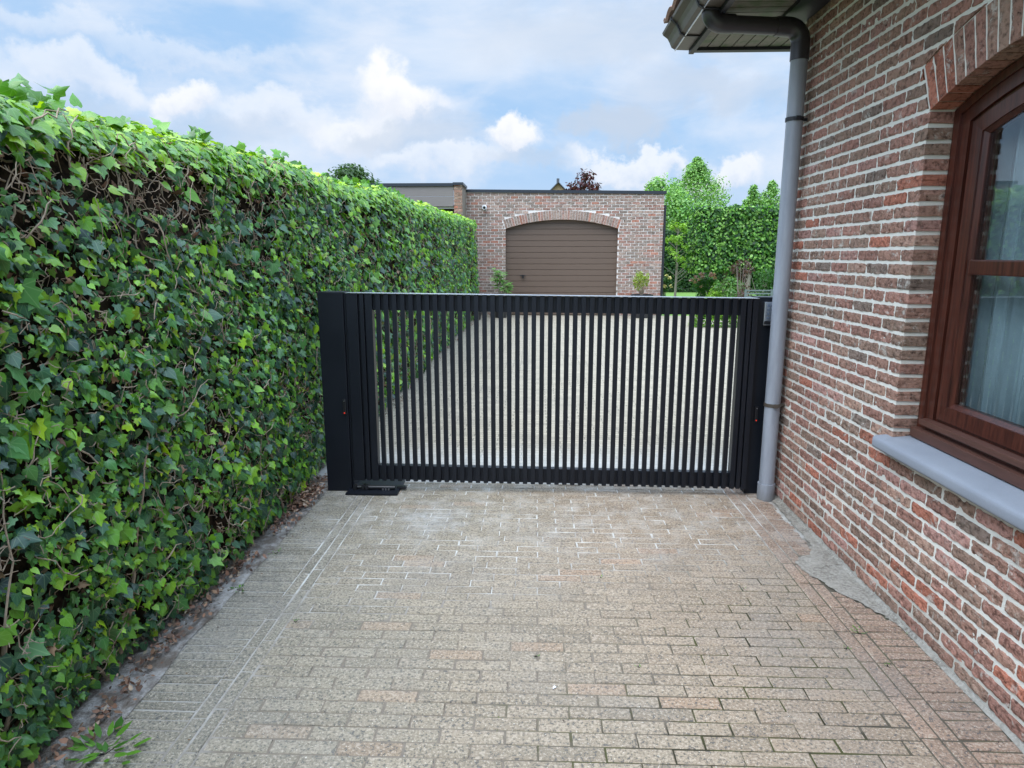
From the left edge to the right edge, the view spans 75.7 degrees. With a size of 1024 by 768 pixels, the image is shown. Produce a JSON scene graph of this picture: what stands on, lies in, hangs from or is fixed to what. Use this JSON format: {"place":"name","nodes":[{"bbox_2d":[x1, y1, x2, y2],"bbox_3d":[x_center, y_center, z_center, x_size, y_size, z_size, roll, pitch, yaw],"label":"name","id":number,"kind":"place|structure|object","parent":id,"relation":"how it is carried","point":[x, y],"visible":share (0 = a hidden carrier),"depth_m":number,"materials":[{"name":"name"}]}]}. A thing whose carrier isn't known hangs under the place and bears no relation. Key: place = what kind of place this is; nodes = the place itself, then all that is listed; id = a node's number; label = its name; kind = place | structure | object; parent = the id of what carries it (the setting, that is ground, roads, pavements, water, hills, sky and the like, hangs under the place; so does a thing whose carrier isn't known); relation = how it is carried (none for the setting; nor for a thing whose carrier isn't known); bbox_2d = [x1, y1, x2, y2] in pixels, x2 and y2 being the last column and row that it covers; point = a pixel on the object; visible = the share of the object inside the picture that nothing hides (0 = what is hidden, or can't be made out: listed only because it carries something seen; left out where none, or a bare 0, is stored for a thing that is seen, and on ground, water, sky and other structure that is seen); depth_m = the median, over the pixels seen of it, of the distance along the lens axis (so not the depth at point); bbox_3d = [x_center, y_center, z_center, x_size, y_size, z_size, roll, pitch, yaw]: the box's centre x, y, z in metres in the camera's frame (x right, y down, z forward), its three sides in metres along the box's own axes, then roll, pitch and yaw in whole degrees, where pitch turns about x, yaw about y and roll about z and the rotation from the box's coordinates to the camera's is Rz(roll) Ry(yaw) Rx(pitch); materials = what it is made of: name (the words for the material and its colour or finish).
{"place":"outdoors","nodes":[
{"label":"outdoors","id":0,"kind":"place"},
{"bbox_2d":[6,320,471,767],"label":"soil strip","id":1,"kind":"object","parent":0,"point":[268,541],"visible":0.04,"depth_m":2.62,"materials":[{"name":"brown soil"}]},
{"bbox_2d":[0,73,479,767],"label":"ivy hedge","id":2,"kind":"object","parent":1,"relation":"on","point":[162,431],"visible":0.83,"depth_m":2.63,"materials":[{"name":"green plant"}]},
{"bbox_2d":[28,319,473,767],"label":"leaf litter","id":3,"kind":"object","parent":1,"relation":"on","point":[311,491],"visible":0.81,"depth_m":2.79,"materials":[{"name":"brown plant"}]},
{"bbox_2d":[0,0,789,221],"label":"sky","id":4,"kind":"structure","parent":0,"point":[479,94],"materials":[{"name":"blue"}]},
{"bbox_2d":[319,315,736,483],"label":"yard paving","id":5,"kind":"structure","parent":0,"point":[323,471],"depth_m":7.58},
{"bbox_2d":[490,267,513,317],"bbox_3d":[-0.274,-2.386,17.182,0.684,1.301,0.475,0,11,2],"label":"potted shrub","id":6,"kind":"object","parent":5,"relation":"on","point":[499,275],"visible":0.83,"depth_m":17.13,"materials":[{"name":"green plant"}]},
{"bbox_2d":[631,270,652,317],"bbox_3d":[3.382,-2.347,17.157,0.583,1.234,0.583,0,11,2],"label":"potted shrub","id":7,"kind":"object","parent":5,"relation":"on","point":[643,281],"visible":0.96,"depth_m":17.09,"materials":[{"name":"green plant"}]},
{"bbox_2d":[728,258,754,298],"bbox_3d":[5.785,-2.380,16.615,0.490,1.552,0.727,-5,12,-24],"label":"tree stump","id":8,"kind":"object","parent":5,"relation":"on","point":[741,276],"visible":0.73,"depth_m":16.50,"materials":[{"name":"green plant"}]},
{"bbox_2d":[79,482,1023,767],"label":"driveway","id":9,"kind":"structure","parent":0,"point":[263,588],"depth_m":2.71,"materials":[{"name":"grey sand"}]},
{"bbox_2d":[67,716,151,764],"bbox_3d":[-1.323,1.180,2.152,0.270,0.061,0.205,7,13,33],"label":"weed","id":10,"kind":"object","parent":9,"relation":"on","point":[98,732],"visible":1,"depth_m":2.17,"materials":[{"name":"green plant"}]},
{"bbox_2d":[317,291,358,490],"bbox_3d":[-1.182,0.058,4.497,0.181,1.364,0.168,0,11,2],"label":"gate post","id":11,"kind":"object","parent":9,"relation":"on","point":[332,318],"visible":0.89,"depth_m":4.43,"materials":[{"name":"black metal"}]},
{"bbox_2d":[345,292,759,488],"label":"driveway gate","id":12,"kind":"structure","parent":11,"relation":"attached to","point":[361,307],"depth_m":4.37,"materials":[{"name":"black metal"}]},
{"bbox_2d":[345,479,406,495],"bbox_3d":[-0.929,0.702,4.609,0.395,0.048,0.295,0,11,2],"label":"gate operator","id":13,"kind":"object","parent":9,"relation":"on","point":[372,487],"visible":0.97,"depth_m":4.53,"materials":[{"name":"black plastic"}]},
{"bbox_2d":[741,296,772,492],"bbox_3d":[1.667,0.085,4.433,0.155,1.335,0.157,0,11,2],"label":"gate post","id":14,"kind":"object","parent":9,"relation":"on","point":[759,380],"visible":0.56,"depth_m":4.38,"materials":[{"name":"black metal"}]},
{"bbox_2d":[772,498,903,629],"bbox_3d":[1.621,0.910,3.666,0.241,0.001,1.720,0,11,2],"label":"sand patch","id":15,"kind":"object","parent":9,"relation":"on","point":[820,562],"visible":0.91,"depth_m":3.39,"materials":[{"name":"grey sand"}]},
{"bbox_2d":[550,178,564,189],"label":"house","id":16,"kind":"structure","parent":0,"point":[557,186],"depth_m":57.67,"materials":[{"name":"beige"}]},
{"bbox_2d":[466,189,666,315],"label":"garage","id":17,"kind":"structure","parent":0,"point":[575,242],"depth_m":17.62,"materials":[{"name":"brick"}]},
{"bbox_2d":[506,220,617,314],"bbox_3d":[1.325,-3.169,17.804,3.085,2.601,0.105,0,11,2],"label":"garage door","id":18,"kind":"structure","parent":17,"relation":"in","point":[549,257],"depth_m":17.77,"materials":[{"name":"brown metal"}]},
{"bbox_2d":[445,288,759,483],"bbox_3d":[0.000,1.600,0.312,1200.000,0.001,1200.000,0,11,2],"label":"ground","id":19,"kind":"structure","parent":0,"point":[613,315],"depth_m":23.84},
{"bbox_2d":[325,163,381,182],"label":"distant tree","id":20,"kind":"object","parent":19,"relation":"on","point":[351,171],"visible":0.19,"depth_m":57.37,"materials":[{"name":"green plant"}]},
{"bbox_2d":[370,182,466,216],"bbox_3d":[-4.248,-3.755,18.821,6.220,3.401,4.150,0,11,2],"label":"carport","id":21,"kind":"object","parent":19,"relation":"on","point":[456,203],"visible":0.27,"depth_m":16.48,"materials":[{"name":"grey metal"}]},
{"bbox_2d":[564,168,601,189],"bbox_3d":[3.316,-6.771,29.094,2.480,5.352,2.662,0,11,2],"label":"copper maple","id":22,"kind":"object","parent":19,"relation":"on","point":[582,185],"visible":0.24,"depth_m":28.57,"materials":[{"name":"purple plant"}]},
{"bbox_2d":[644,172,689,232],"bbox_3d":[7.289,-7.387,31.908,3.186,5.484,3.390,0,11,2],"label":"bushy tree","id":23,"kind":"object","parent":19,"relation":"on","point":[673,196],"visible":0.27,"depth_m":31.11,"materials":[{"name":"green plant"}]},
{"bbox_2d":[666,196,714,288],"bbox_3d":[8.149,-6.627,31.091,3.989,4.306,4.459,0,11,2],"label":"bushy tree","id":24,"kind":"object","parent":19,"relation":"on","point":[682,217],"visible":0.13,"depth_m":30.12,"materials":[{"name":"green plant"}]},
{"bbox_2d":[664,156,733,217],"bbox_3d":[9.373,-8.525,34.753,4.471,6.628,4.192,0,11,2],"label":"conical tree","id":25,"kind":"object","parent":19,"relation":"on","point":[695,172],"visible":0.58,"depth_m":33.85,"materials":[{"name":"green plant"}]},
{"bbox_2d":[663,229,772,292],"bbox_3d":[10.375,-5.457,29.319,11.577,2.928,1.438,0,11,2],"label":"clipped hedge","id":26,"kind":"object","parent":19,"relation":"on","point":[670,265],"visible":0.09,"depth_m":28.97,"materials":[{"name":"green plant"}]},
{"bbox_2d":[662,0,1023,753],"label":"brick house","id":27,"kind":"structure","parent":19,"relation":"on","point":[890,472],"depth_m":2.96,"materials":[{"name":"brown brick"}]},
{"bbox_2d":[910,56,1023,489],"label":"window","id":28,"kind":"structure","parent":27,"relation":"in","point":[994,445],"depth_m":2.69,"materials":[{"name":"brown wood"}]},
{"bbox_2d":[964,116,1023,425],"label":"curtain","id":29,"kind":"object","parent":27,"relation":"hanging from","point":[995,384],"visible":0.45,"depth_m":2.64,"materials":[{"name":"fabric"}]},
{"bbox_2d":[662,292,769,315],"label":"lawn","id":30,"kind":"structure","parent":0,"point":[687,294],"depth_m":27.56,"materials":[{"name":"green plant"}]},
{"bbox_2d":[663,274,672,297],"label":"rose bush","id":31,"kind":"object","parent":30,"relation":"on","point":[665,284],"visible":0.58,"depth_m":21.53,"materials":[{"name":"green plant"}]},
{"bbox_2d":[664,221,694,295],"bbox_3d":[6.175,-4.640,24.685,1.622,2.853,1.278,4,12,22],"label":"young tree","id":32,"kind":"object","parent":30,"relation":"on","point":[681,227],"visible":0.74,"depth_m":24.65,"materials":[{"name":"green plant"}]},
{"bbox_2d":[689,272,717,296],"bbox_3d":[6.345,-3.119,21.546,1.141,1.119,0.838,-7,13,-31],"label":"hydrangea","id":33,"kind":"object","parent":30,"relation":"on","point":[703,286],"visible":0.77,"depth_m":21.37,"materials":[{"name":"green plant"}]},
{"bbox_2d":[687,315,737,327],"bbox_3d":[6.021,-1.531,15.020,3.938,0.564,0.590,0,11,2],"label":"box hedge","id":34,"kind":"object","parent":30,"relation":"on","point":[712,320],"visible":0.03,"depth_m":14.88,"materials":[{"name":"green plant"}]},
{"bbox_2d":[705,287,722,296],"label":"golden shrub","id":35,"kind":"object","parent":30,"relation":"on","point":[712,293],"visible":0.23,"depth_m":18.54,"materials":[{"name":"green plant"}]},
{"bbox_2d":[711,274,744,298],"bbox_3d":[6.086,-2.457,18.166,1.116,1.116,0.872,-9,14,-37],"label":"green shrub","id":36,"kind":"object","parent":30,"relation":"on","point":[730,285],"visible":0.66,"depth_m":18.01,"materials":[{"name":"green plant"}]},
{"bbox_2d":[684,204,778,296],"bbox_3d":[7.486,-3.886,20.158,4.227,3.112,1.812,0,11,2],"label":"pleached hornbeam","id":37,"kind":"object","parent":30,"relation":"on","point":[724,238],"visible":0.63,"depth_m":19.36,"materials":[{"name":"green plant"}]},
{"bbox_2d":[742,184,761,295],"bbox_3d":[9.386,-5.647,26.008,1.606,4.329,1.432,0,11,2],"label":"slim tree","id":38,"kind":"object","parent":30,"relation":"on","point":[754,198],"visible":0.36,"depth_m":25.63,"materials":[{"name":"green plant"}]},
{"bbox_2d":[744,289,772,296],"bbox_3d":[6.079,-1.909,16.116,0.680,0.773,0.485,0,11,2],"label":"garden bench","id":39,"kind":"object","parent":30,"relation":"on","point":[746,293],"visible":0.38,"depth_m":16.26,"materials":[{"name":"grey"}]},
{"bbox_2d":[751,267,774,295],"bbox_3d":[7.103,-2.590,18.328,1.035,1.313,1.130,7,13,30],"label":"green shrub","id":40,"kind":"object","parent":30,"relation":"on","point":[768,279],"visible":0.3,"depth_m":18.33,"materials":[{"name":"green plant"}]},
{"bbox_2d":[760,179,779,292],"bbox_3d":[10.116,-5.735,25.995,2.067,4.506,1.970,0,11,2],"label":"slim tree","id":41,"kind":"object","parent":30,"relation":"on","point":[770,193],"visible":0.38,"depth_m":25.58,"materials":[{"name":"green plant"}]}
]}

